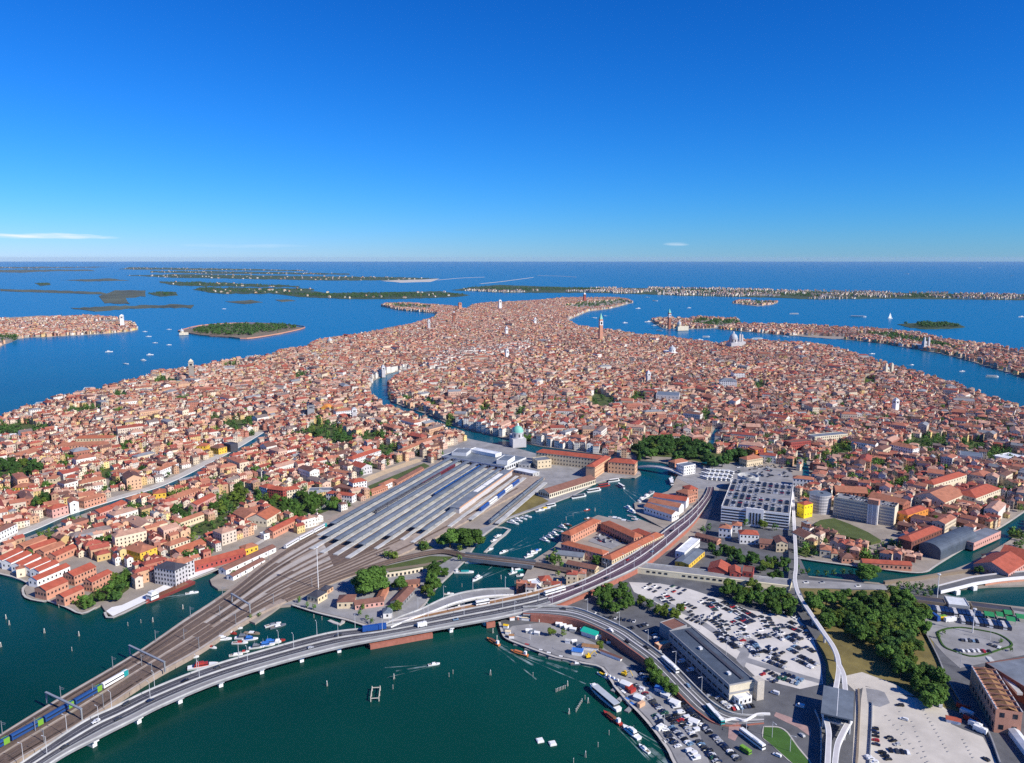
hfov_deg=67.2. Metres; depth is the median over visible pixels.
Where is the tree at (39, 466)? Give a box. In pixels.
[32,463,43,469]
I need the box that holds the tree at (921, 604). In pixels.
[913,602,930,609]
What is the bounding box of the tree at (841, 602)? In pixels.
[837,597,849,606]
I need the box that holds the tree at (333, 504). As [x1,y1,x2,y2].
[328,500,337,509]
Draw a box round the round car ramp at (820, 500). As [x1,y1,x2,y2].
[809,490,831,514]
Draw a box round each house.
[0,437,11,441]
[0,453,6,459]
[0,523,17,540]
[0,543,13,547]
[0,547,7,554]
[1,538,15,548]
[2,441,15,452]
[2,498,13,506]
[2,513,14,523]
[4,546,13,551]
[8,498,25,511]
[11,534,24,544]
[12,472,27,485]
[12,483,37,489]
[14,512,21,518]
[15,564,25,577]
[17,490,33,507]
[18,428,32,435]
[19,506,26,512]
[23,512,31,523]
[27,440,42,447]
[43,500,58,506]
[45,503,68,517]
[46,475,60,483]
[50,530,66,538]
[53,488,69,491]
[54,524,73,532]
[55,533,69,544]
[56,467,80,480]
[57,479,77,490]
[60,518,71,526]
[62,493,73,503]
[65,474,78,478]
[69,446,89,456]
[69,525,80,531]
[69,525,111,540]
[71,517,88,525]
[72,453,95,464]
[74,532,93,541]
[75,535,85,541]
[76,540,84,548]
[77,490,94,498]
[78,461,92,466]
[78,476,106,485]
[78,492,106,508]
[83,535,91,539]
[83,539,101,555]
[84,394,95,399]
[88,542,109,558]
[91,505,112,516]
[91,522,103,527]
[92,530,102,538]
[94,548,110,561]
[103,517,112,525]
[107,507,137,518]
[109,500,126,507]
[109,522,122,527]
[110,468,141,478]
[111,517,119,522]
[111,527,147,546]
[111,545,118,554]
[112,505,121,510]
[116,423,142,433]
[117,546,126,561]
[119,415,136,420]
[119,519,128,525]
[120,398,136,403]
[122,470,141,490]
[124,554,132,567]
[125,493,151,503]
[125,515,153,527]
[125,542,156,561]
[128,429,142,436]
[131,573,143,588]
[132,451,155,460]
[132,560,140,569]
[132,567,149,582]
[137,408,159,414]
[137,505,151,515]
[141,557,164,566]
[143,523,159,530]
[143,553,150,560]
[146,459,169,465]
[148,529,156,535]
[148,533,161,544]
[149,567,154,580]
[150,509,159,517]
[151,539,160,553]
[151,553,159,558]
[152,462,178,476]
[153,488,165,498]
[154,504,163,510]
[155,520,167,526]
[157,522,178,539]
[159,501,173,512]
[160,497,178,507]
[160,538,167,546]
[161,382,170,387]
[161,418,174,426]
[161,503,169,511]
[163,537,189,553]
[164,447,177,451]
[165,426,178,431]
[165,487,201,499]
[166,530,178,541]
[170,539,205,557]
[172,512,203,526]
[172,552,182,558]
[176,408,188,415]
[176,528,185,537]
[182,525,190,538]
[183,388,198,392]
[185,378,198,381]
[195,544,204,553]
[197,443,209,450]
[198,386,215,391]
[198,477,209,483]
[199,483,211,492]
[200,547,210,558]
[205,428,217,435]
[205,462,220,466]
[210,444,226,454]
[210,486,219,496]
[212,526,236,545]
[216,462,236,474]
[220,394,235,400]
[220,481,228,492]
[223,442,237,451]
[223,472,236,477]
[226,456,248,472]
[229,452,242,456]
[234,518,244,525]
[239,542,257,554]
[252,414,268,421]
[258,407,277,411]
[260,441,276,449]
[262,408,277,414]
[265,515,297,538]
[268,479,281,485]
[269,447,286,455]
[270,460,295,469]
[274,392,288,398]
[274,468,286,472]
[281,425,296,431]
[293,396,308,403]
[294,460,304,467]
[296,515,307,528]
[298,465,319,481]
[305,514,315,527]
[307,476,330,486]
[307,589,326,603]
[311,387,325,391]
[315,457,326,463]
[320,585,333,593]
[323,475,335,481]
[330,449,348,457]
[334,476,346,483]
[337,594,356,608]
[338,383,349,389]
[343,462,352,470]
[349,486,362,498]
[354,596,383,609]
[358,413,371,418]
[360,445,371,451]
[369,485,387,495]
[372,416,386,422]
[376,585,389,600]
[379,478,396,487]
[383,423,401,432]
[383,607,391,618]
[392,466,423,485]
[397,433,443,453]
[401,418,421,425]
[405,579,419,587]
[407,432,426,439]
[418,418,429,421]
[421,440,433,445]
[422,420,434,426]
[422,424,443,434]
[447,389,460,394]
[467,396,483,404]
[476,419,485,431]
[485,410,493,418]
[493,382,508,387]
[495,420,510,426]
[510,382,526,385]
[516,579,527,593]
[525,583,535,591]
[534,410,543,417]
[538,575,551,584]
[542,430,551,442]
[549,434,558,445]
[550,425,564,432]
[556,408,572,416]
[559,417,569,425]
[560,428,577,435]
[566,570,577,584]
[569,434,585,440]
[578,568,586,580]
[581,426,594,437]
[587,440,593,451]
[593,426,606,437]
[621,398,633,403]
[622,403,642,410]
[626,424,644,433]
[630,420,642,424]
[642,409,663,416]
[664,420,671,425]
[668,458,687,469]
[676,462,694,474]
[676,488,695,502]
[682,485,697,498]
[683,411,702,421]
[683,425,690,435]
[688,434,705,441]
[695,386,709,392]
[703,394,717,401]
[719,407,729,415]
[724,395,733,401]
[729,397,740,403]
[730,431,756,441]
[738,441,763,447]
[739,455,762,466]
[745,423,760,430]
[751,402,761,409]
[759,452,776,463]
[769,413,789,420]
[792,528,817,544]
[793,475,813,485]
[797,501,812,518]
[801,400,809,409]
[802,524,813,532]
[803,388,816,393]
[804,403,818,414]
[812,469,827,476]
[814,473,825,480]
[815,438,828,445]
[815,525,822,532]
[815,530,825,543]
[820,545,831,557]
[822,528,829,537]
[826,401,837,406]
[826,479,840,483]
[829,407,849,411]
[829,529,837,536]
[830,537,838,548]
[831,549,837,559]
[834,474,844,479]
[834,533,845,538]
[837,539,846,549]
[838,553,853,563]
[839,411,857,419]
[846,464,858,474]
[846,541,854,552]
[849,409,861,417]
[849,477,858,485]
[849,545,860,560]
[852,439,877,448]
[854,459,865,465]
[854,538,862,543]
[858,479,870,486]
[860,454,871,468]
[860,558,911,570]
[862,540,869,551]
[869,479,880,489]
[872,444,890,452]
[878,471,886,478]
[879,482,891,491]
[879,548,892,559]
[882,435,899,443]
[890,422,909,429]
[891,492,904,498]
[893,550,901,560]
[900,530,908,535]
[903,493,913,506]
[906,479,914,486]
[908,525,917,532]
[910,514,935,523]
[914,481,927,492]
[917,460,931,467]
[918,421,929,434]
[918,522,931,527]
[921,497,930,507]
[927,468,944,479]
[929,406,939,413]
[932,511,986,529]
[932,514,956,533]
[941,453,957,465]
[942,503,960,513]
[943,388,958,394]
[952,398,974,404]
[952,409,965,414]
[953,406,966,410]
[954,417,968,423]
[955,396,970,398]
[956,392,969,396]
[956,499,975,503]
[957,502,971,510]
[958,423,982,429]
[960,513,977,522]
[964,522,975,530]
[967,464,982,469]
[968,503,982,513]
[969,470,990,480]
[969,506,981,513]
[970,477,985,483]
[971,509,979,516]
[977,459,994,465]
[977,514,989,524]
[983,500,1005,517]
[984,430,996,440]
[985,406,998,415]
[985,472,999,486]
[985,513,1000,526]
[985,518,993,527]
[988,463,1000,471]
[997,470,1012,485]
[1003,478,1013,487]
[1006,465,1019,470]
[1009,426,1020,434]
[1010,442,1023,452]
[1011,463,1023,467]
[1014,494,1022,506]
[1016,487,1023,500]
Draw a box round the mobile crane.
[621,670,633,676]
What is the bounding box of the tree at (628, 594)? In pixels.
[621,591,632,599]
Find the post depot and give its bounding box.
[539,475,595,498]
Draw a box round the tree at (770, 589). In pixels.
[765,585,774,592]
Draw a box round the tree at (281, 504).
[278,501,286,508]
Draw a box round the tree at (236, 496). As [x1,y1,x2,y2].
[232,493,240,500]
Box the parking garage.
[721,479,792,529]
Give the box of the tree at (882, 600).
[874,594,889,605]
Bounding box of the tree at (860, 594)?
[851,590,866,600]
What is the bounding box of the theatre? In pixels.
[321,404,331,409]
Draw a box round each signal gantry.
[44,691,82,719]
[128,644,165,671]
[230,593,250,612]
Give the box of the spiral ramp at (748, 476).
[737,472,758,480]
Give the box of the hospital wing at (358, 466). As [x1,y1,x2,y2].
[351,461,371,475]
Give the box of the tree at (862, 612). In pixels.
[850,608,866,616]
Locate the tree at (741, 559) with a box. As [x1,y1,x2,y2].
[737,554,745,564]
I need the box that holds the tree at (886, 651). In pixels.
[875,644,894,660]
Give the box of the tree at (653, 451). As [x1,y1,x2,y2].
[648,448,658,459]
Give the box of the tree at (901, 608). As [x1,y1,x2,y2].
[892,604,910,613]
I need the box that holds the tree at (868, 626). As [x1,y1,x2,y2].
[863,622,875,628]
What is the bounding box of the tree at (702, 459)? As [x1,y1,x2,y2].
[700,453,714,461]
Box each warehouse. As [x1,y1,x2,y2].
[8,447,38,457]
[194,548,245,571]
[218,544,275,574]
[226,557,265,580]
[644,502,678,521]
[648,497,683,514]
[653,492,688,508]
[675,548,704,567]
[969,666,1022,733]
[973,551,1023,576]
[985,657,1023,703]
[1000,544,1023,559]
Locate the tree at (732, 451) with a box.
[725,448,736,455]
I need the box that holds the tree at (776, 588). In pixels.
[774,586,785,594]
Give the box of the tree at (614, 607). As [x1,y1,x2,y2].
[606,600,620,612]
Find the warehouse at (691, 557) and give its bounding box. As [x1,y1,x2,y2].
[675,548,704,567]
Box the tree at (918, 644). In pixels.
[905,638,924,650]
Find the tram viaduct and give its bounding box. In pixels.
[385,584,559,621]
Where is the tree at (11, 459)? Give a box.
[6,457,16,463]
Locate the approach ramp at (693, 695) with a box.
[523,605,763,725]
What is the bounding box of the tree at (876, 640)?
[867,635,884,645]
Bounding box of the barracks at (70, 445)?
[56,441,108,449]
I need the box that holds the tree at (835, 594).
[830,590,840,598]
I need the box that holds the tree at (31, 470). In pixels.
[28,467,36,473]
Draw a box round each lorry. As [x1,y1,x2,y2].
[956,701,970,708]
[959,707,973,715]
[963,713,977,720]
[968,718,982,725]
[973,723,987,734]
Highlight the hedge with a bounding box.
[936,627,1012,656]
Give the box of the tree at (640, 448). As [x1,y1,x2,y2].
[636,446,647,451]
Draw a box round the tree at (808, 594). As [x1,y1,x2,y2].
[804,591,813,600]
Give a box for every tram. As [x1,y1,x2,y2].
[475,598,489,605]
[544,585,565,595]
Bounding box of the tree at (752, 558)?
[746,554,757,563]
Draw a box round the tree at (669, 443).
[666,441,675,448]
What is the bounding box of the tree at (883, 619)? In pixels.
[874,612,892,625]
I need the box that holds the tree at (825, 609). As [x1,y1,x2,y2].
[821,606,831,612]
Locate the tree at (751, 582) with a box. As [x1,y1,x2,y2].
[746,577,757,586]
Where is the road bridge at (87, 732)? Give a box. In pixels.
[20,486,714,762]
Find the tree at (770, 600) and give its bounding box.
[765,595,780,608]
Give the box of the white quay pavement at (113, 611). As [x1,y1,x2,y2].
[107,568,215,615]
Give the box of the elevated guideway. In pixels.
[792,492,852,762]
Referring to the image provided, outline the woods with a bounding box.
[0,268,1023,651]
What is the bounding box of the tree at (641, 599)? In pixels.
[637,594,645,603]
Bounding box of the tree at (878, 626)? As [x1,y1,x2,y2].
[867,619,882,631]
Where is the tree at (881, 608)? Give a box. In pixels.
[871,601,889,612]
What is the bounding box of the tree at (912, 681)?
[909,666,918,686]
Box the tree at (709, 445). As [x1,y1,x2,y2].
[706,442,714,449]
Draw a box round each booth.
[654,684,663,692]
[660,690,671,698]
[669,698,680,705]
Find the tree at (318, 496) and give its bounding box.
[313,494,322,500]
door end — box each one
[0,735,9,744]
[36,717,43,726]
[94,684,101,691]
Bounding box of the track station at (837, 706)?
[821,685,853,733]
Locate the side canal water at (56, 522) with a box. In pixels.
[0,432,267,545]
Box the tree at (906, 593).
[900,588,916,601]
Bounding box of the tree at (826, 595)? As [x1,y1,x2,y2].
[817,589,837,604]
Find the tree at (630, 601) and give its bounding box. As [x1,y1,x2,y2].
[624,597,634,605]
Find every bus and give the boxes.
[661,655,678,672]
[706,703,724,724]
[739,727,765,749]
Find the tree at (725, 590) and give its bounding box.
[719,584,731,596]
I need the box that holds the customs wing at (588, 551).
[561,540,608,563]
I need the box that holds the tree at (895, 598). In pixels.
[889,593,901,604]
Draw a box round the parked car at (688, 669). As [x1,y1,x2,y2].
[686,667,693,671]
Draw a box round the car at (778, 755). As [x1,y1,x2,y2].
[772,752,781,757]
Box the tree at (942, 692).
[926,683,949,701]
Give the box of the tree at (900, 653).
[890,649,912,664]
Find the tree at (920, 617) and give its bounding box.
[909,612,926,622]
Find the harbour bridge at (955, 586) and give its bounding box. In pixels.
[938,570,1023,594]
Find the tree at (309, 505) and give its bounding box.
[307,503,316,508]
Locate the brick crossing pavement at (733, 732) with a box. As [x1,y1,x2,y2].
[728,722,740,740]
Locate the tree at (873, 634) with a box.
[865,628,876,638]
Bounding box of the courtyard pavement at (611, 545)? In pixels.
[589,531,623,548]
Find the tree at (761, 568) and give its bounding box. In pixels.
[756,564,766,572]
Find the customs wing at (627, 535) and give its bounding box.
[601,521,642,543]
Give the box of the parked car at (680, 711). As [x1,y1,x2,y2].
[676,709,684,713]
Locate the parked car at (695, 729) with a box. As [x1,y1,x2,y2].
[691,726,699,731]
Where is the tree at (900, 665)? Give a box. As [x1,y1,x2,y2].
[892,657,915,676]
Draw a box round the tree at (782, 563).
[777,560,787,566]
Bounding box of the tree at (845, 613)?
[841,610,853,616]
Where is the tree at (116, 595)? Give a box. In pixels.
[110,591,121,599]
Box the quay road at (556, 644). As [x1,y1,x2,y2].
[508,622,708,762]
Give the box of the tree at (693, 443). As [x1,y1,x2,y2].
[685,440,695,446]
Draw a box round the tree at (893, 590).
[888,586,904,598]
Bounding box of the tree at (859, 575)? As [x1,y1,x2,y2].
[856,569,865,580]
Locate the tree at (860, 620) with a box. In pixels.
[854,615,867,624]
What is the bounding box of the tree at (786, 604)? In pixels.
[780,597,792,610]
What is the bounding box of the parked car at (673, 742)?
[670,740,678,744]
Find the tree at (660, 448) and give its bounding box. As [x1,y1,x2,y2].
[651,445,663,455]
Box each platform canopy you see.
[309,459,460,549]
[317,457,451,535]
[320,461,469,552]
[333,463,478,555]
[345,465,487,558]
[374,467,493,548]
[400,468,500,540]
[410,508,455,542]
[450,469,512,513]
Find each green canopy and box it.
[983,611,994,617]
[994,611,1003,617]
[1003,609,1012,615]
[1005,616,1015,622]
[1014,613,1023,618]
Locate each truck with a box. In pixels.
[362,622,386,631]
[932,612,940,621]
[943,616,956,621]
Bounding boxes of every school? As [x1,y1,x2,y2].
[188,493,215,511]
[784,439,810,449]
[807,431,847,442]
[889,442,919,453]
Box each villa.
[719,523,732,538]
[732,521,741,532]
[738,529,758,544]
[759,538,774,549]
[773,535,787,551]
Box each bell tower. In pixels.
[120,314,123,325]
[188,359,193,375]
[306,404,314,414]
[351,407,356,416]
[381,365,385,376]
[498,299,501,307]
[598,314,602,339]
[646,370,650,380]
[667,309,670,328]
[892,398,899,409]
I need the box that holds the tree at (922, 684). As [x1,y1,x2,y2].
[912,676,929,694]
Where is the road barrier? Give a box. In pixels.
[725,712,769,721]
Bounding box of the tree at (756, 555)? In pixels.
[750,552,759,561]
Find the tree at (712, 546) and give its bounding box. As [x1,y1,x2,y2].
[707,542,715,550]
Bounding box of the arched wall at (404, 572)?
[386,567,422,576]
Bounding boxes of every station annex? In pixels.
[513,467,538,475]
[518,459,531,467]
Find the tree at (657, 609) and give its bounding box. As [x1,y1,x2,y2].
[653,605,661,613]
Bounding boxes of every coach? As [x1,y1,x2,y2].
[931,605,936,613]
[935,605,940,613]
[939,606,944,613]
[943,606,949,614]
[948,607,953,615]
[952,607,957,615]
[956,608,961,616]
[959,615,965,623]
[964,615,969,624]
[968,616,974,625]
[973,617,979,625]
[977,617,983,626]
[982,618,988,627]
[986,618,993,627]
[991,619,997,628]
[995,620,1002,629]
[1000,620,1007,629]
[1005,621,1011,630]
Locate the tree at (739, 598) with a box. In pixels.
[733,594,744,604]
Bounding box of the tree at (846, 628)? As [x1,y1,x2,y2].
[844,625,855,636]
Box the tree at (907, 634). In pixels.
[894,629,916,641]
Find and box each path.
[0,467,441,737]
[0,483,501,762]
[0,511,408,753]
[0,514,435,761]
[0,600,215,735]
[0,622,205,749]
[0,627,212,757]
[1,624,209,753]
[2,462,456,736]
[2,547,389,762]
[6,550,392,762]
[8,563,277,735]
[11,608,264,762]
[61,477,443,705]
[139,487,433,660]
[193,490,460,635]
[201,545,325,623]
[209,536,320,610]
[209,571,293,623]
[216,561,290,612]
[220,557,330,621]
[243,542,318,591]
[255,564,332,603]
[264,552,327,586]
[265,497,460,592]
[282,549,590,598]
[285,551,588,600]
[290,476,521,587]
[294,483,420,548]
[325,496,425,545]
[339,488,517,574]
[386,559,442,570]
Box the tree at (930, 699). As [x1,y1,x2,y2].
[918,690,943,707]
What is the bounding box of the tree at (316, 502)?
[311,500,320,505]
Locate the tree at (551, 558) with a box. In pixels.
[549,556,556,563]
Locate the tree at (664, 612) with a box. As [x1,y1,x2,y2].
[660,609,668,615]
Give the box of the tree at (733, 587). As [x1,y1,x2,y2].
[730,581,740,595]
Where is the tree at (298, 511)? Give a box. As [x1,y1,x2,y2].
[293,508,301,515]
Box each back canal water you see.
[701,428,719,465]
[797,452,808,475]
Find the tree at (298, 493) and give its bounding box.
[295,490,303,498]
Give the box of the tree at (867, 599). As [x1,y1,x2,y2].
[862,595,877,604]
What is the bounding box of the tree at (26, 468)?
[23,465,32,474]
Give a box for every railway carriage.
[0,735,9,746]
[9,717,43,740]
[42,700,73,721]
[73,684,101,704]
[101,669,128,687]
[284,537,298,547]
[299,530,313,539]
[312,523,326,532]
[375,504,386,512]
[387,498,396,506]
[396,493,406,500]
[406,488,415,494]
[414,482,424,489]
[479,502,488,510]
[488,496,497,504]
[489,513,499,522]
[496,490,504,497]
[498,506,507,515]
[504,484,512,492]
[507,500,515,508]
[512,479,519,486]
[514,494,522,501]
[522,488,529,495]
[529,482,536,490]
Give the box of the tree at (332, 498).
[330,496,338,501]
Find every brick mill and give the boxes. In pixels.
[34,576,68,599]
[56,585,84,605]
[63,562,96,585]
[83,569,111,591]
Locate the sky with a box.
[0,0,1023,261]
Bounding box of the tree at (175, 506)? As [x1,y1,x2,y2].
[170,503,179,510]
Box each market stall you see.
[521,615,529,620]
[564,625,572,629]
[569,626,576,631]
[576,641,583,646]
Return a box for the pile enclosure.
[370,686,380,701]
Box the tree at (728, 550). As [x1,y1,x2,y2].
[724,547,733,555]
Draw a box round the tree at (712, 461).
[706,457,717,468]
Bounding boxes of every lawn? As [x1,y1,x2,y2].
[763,727,808,762]
[814,518,880,544]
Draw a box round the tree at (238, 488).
[233,485,242,492]
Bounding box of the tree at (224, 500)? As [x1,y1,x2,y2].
[220,496,228,503]
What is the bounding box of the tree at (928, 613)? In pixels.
[920,609,932,618]
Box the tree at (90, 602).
[86,598,95,606]
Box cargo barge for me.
[146,579,194,603]
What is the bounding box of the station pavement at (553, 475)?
[443,439,639,517]
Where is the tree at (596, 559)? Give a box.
[592,555,601,563]
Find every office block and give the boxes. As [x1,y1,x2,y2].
[308,487,332,493]
[335,483,358,491]
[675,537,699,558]
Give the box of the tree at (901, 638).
[889,636,904,642]
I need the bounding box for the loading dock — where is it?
[654,639,669,649]
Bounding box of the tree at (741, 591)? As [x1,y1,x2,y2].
[735,587,747,599]
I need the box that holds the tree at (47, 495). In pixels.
[42,492,50,500]
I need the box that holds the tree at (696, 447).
[691,445,702,454]
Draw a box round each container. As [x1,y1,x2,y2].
[628,686,635,693]
[637,700,644,707]
[656,723,664,730]
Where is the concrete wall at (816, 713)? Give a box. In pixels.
[815,710,821,762]
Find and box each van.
[417,621,426,627]
[688,717,700,726]
[739,744,751,754]
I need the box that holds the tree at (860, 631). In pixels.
[849,621,872,640]
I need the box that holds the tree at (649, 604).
[646,599,653,607]
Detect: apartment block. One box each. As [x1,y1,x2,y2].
[154,561,187,586]
[172,557,194,576]
[259,483,274,496]
[267,486,288,500]
[287,486,299,498]
[326,491,355,502]
[327,469,348,473]
[348,478,366,487]
[747,446,765,455]
[748,446,763,455]
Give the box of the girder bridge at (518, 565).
[460,552,535,568]
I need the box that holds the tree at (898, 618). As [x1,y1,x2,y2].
[896,616,909,621]
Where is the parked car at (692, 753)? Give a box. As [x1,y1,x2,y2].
[688,750,697,756]
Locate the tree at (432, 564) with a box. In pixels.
[426,560,439,569]
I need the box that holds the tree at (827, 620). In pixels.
[819,613,837,628]
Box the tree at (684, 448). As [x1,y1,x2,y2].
[679,444,690,451]
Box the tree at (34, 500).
[31,497,38,504]
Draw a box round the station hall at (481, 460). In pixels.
[441,448,525,469]
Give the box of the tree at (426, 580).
[424,577,433,584]
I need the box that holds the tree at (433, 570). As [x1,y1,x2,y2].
[427,569,437,575]
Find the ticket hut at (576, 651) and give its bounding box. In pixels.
[571,647,583,655]
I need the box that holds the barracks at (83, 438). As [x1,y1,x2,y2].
[74,435,116,441]
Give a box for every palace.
[333,408,351,416]
[536,449,601,468]
[586,455,610,477]
[608,458,637,474]
[719,378,736,387]
[731,370,744,377]
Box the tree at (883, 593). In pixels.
[871,589,889,600]
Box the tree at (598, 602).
[596,593,600,604]
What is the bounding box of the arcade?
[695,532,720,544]
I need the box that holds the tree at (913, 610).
[910,606,923,614]
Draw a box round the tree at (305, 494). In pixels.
[302,491,308,497]
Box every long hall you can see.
[832,485,867,497]
[868,491,910,509]
[897,505,928,522]
[897,525,941,551]
[914,484,962,506]
[922,472,966,489]
[961,484,1000,503]
[966,527,1000,550]
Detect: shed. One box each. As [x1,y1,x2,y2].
[0,547,22,566]
[1,550,31,569]
[11,553,40,572]
[16,535,46,551]
[24,557,50,575]
[26,538,56,554]
[28,563,69,586]
[30,559,58,576]
[36,541,65,558]
[47,544,77,561]
[528,578,540,587]
[556,550,584,561]
[566,560,598,573]
[914,595,945,605]
[944,595,969,608]
[969,601,1013,615]
[1008,728,1023,754]
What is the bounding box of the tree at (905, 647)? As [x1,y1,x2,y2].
[898,641,913,654]
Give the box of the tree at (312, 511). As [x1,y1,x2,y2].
[309,508,317,514]
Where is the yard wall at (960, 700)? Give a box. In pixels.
[925,634,1000,762]
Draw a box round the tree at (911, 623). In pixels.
[900,618,921,636]
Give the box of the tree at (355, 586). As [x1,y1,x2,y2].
[354,581,368,594]
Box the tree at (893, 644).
[879,636,900,651]
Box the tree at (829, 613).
[819,612,835,622]
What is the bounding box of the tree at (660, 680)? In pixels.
[655,676,669,685]
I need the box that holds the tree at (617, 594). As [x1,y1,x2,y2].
[612,588,621,600]
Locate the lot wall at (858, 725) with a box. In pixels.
[855,688,859,762]
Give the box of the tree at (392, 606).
[387,603,395,610]
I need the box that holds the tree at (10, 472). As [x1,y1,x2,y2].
[4,470,13,475]
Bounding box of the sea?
[0,262,1023,762]
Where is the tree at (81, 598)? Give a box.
[76,594,88,603]
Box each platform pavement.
[447,476,517,526]
[468,477,525,519]
[495,482,546,523]
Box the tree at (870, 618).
[864,613,882,625]
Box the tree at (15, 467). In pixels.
[7,465,19,470]
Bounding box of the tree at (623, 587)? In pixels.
[616,582,628,594]
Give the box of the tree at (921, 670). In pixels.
[909,664,925,678]
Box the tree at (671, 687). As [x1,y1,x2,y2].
[662,681,678,694]
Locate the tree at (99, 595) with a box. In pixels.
[94,591,105,600]
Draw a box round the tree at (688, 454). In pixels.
[682,450,694,459]
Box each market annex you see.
[659,618,686,639]
[732,692,751,704]
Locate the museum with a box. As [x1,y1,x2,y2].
[656,391,679,399]
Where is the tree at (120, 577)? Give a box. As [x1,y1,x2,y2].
[117,573,125,581]
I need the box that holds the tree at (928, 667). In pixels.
[920,661,934,674]
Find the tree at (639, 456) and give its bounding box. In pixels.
[637,449,641,459]
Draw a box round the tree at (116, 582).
[113,580,121,589]
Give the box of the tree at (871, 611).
[865,609,879,618]
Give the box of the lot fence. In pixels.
[869,701,872,762]
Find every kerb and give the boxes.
[0,573,96,614]
[1,432,263,541]
[104,569,217,618]
[292,604,364,625]
[419,561,464,608]
[470,477,634,551]
[498,622,675,762]
[762,726,810,762]
[798,511,1023,573]
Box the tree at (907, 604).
[898,600,911,609]
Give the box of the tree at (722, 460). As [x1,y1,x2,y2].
[716,455,728,466]
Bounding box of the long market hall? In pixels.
[669,626,764,701]
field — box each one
[368,463,428,488]
[385,556,453,571]
[510,494,547,515]
[800,588,958,711]
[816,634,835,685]
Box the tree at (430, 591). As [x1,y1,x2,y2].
[426,587,434,598]
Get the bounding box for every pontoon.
[548,656,560,660]
[624,706,633,712]
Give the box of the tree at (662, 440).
[658,436,667,445]
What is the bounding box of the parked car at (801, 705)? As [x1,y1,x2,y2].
[795,702,804,707]
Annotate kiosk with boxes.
[619,679,632,687]
[633,693,644,701]
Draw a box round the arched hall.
[919,527,976,559]
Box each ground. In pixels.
[0,267,95,268]
[0,270,93,272]
[0,289,107,294]
[0,300,1023,668]
[0,315,137,346]
[0,460,544,762]
[69,278,128,281]
[72,304,193,311]
[99,290,145,303]
[124,267,304,270]
[126,274,437,280]
[150,271,349,274]
[150,291,176,296]
[159,281,299,287]
[184,323,302,338]
[193,287,313,293]
[225,300,259,303]
[270,291,467,298]
[277,299,294,301]
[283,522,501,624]
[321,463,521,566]
[387,279,436,282]
[456,285,1023,299]
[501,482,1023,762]
[629,582,822,688]
[649,320,736,328]
[716,328,1023,377]
[733,300,777,305]
[846,672,913,762]
[858,687,995,762]
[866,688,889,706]
[897,322,963,328]
[925,603,1023,667]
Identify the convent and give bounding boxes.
[232,507,256,519]
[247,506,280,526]
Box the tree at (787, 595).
[780,593,792,598]
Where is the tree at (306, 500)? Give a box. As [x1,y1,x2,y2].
[303,498,310,505]
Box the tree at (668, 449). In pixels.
[662,445,673,454]
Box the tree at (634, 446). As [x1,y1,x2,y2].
[630,442,643,451]
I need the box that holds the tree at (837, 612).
[832,609,844,619]
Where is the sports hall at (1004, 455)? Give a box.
[993,452,1023,459]
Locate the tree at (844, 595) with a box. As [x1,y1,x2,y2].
[838,592,847,598]
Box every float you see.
[536,737,543,743]
[548,740,556,746]
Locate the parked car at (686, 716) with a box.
[681,714,689,719]
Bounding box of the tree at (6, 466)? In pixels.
[1,463,10,471]
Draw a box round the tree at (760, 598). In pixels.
[754,591,766,605]
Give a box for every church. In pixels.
[67,496,78,513]
[179,328,188,334]
[509,423,525,447]
[663,345,677,352]
[676,320,688,330]
[726,332,745,346]
[878,363,893,372]
[916,337,930,348]
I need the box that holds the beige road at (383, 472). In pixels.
[363,459,423,481]
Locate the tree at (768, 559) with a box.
[765,556,772,561]
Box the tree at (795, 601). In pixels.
[786,596,798,605]
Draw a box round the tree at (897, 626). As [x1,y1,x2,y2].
[885,621,903,635]
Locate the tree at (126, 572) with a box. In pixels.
[123,569,130,576]
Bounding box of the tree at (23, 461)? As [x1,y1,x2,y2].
[18,458,27,466]
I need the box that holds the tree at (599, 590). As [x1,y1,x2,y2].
[592,586,604,595]
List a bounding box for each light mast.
[315,546,318,589]
[972,608,976,632]
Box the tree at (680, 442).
[674,439,685,447]
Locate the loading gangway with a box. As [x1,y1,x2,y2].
[985,656,1022,694]
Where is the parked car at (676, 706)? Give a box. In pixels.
[672,703,680,707]
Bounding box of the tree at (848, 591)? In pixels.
[839,588,852,596]
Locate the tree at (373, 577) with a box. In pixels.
[350,565,389,593]
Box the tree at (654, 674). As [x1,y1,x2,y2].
[649,669,663,682]
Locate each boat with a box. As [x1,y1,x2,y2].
[185,591,198,594]
[187,661,217,670]
[219,635,231,640]
[229,652,242,656]
[231,640,247,644]
[234,633,247,639]
[242,635,257,640]
[244,631,259,634]
[249,643,264,649]
[260,641,274,646]
[264,622,280,627]
[265,636,280,643]
[269,623,285,629]
[428,662,439,665]
[454,569,473,573]
[465,561,480,563]
[473,574,482,581]
[487,637,500,646]
[506,520,518,524]
[510,568,523,571]
[510,649,528,656]
[512,517,522,521]
[529,550,537,554]
[539,536,549,541]
[546,503,555,506]
[549,531,558,535]
[570,662,581,664]
[571,493,585,498]
[586,487,600,492]
[590,683,621,711]
[597,483,609,486]
[597,672,606,678]
[603,710,622,725]
[608,478,619,481]
[623,724,641,740]
[627,508,635,513]
[639,743,650,753]
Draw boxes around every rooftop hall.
[452,448,470,455]
[470,447,501,456]
[496,455,514,464]
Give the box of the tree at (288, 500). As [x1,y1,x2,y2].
[284,498,291,505]
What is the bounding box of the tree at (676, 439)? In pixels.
[674,438,685,446]
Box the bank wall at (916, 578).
[883,568,975,584]
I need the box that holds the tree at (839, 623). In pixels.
[836,614,842,626]
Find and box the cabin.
[582,643,598,651]
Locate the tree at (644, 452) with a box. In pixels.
[640,448,650,459]
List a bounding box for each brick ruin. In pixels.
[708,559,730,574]
[729,564,740,576]
[742,565,753,577]
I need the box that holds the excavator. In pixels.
[585,650,597,658]

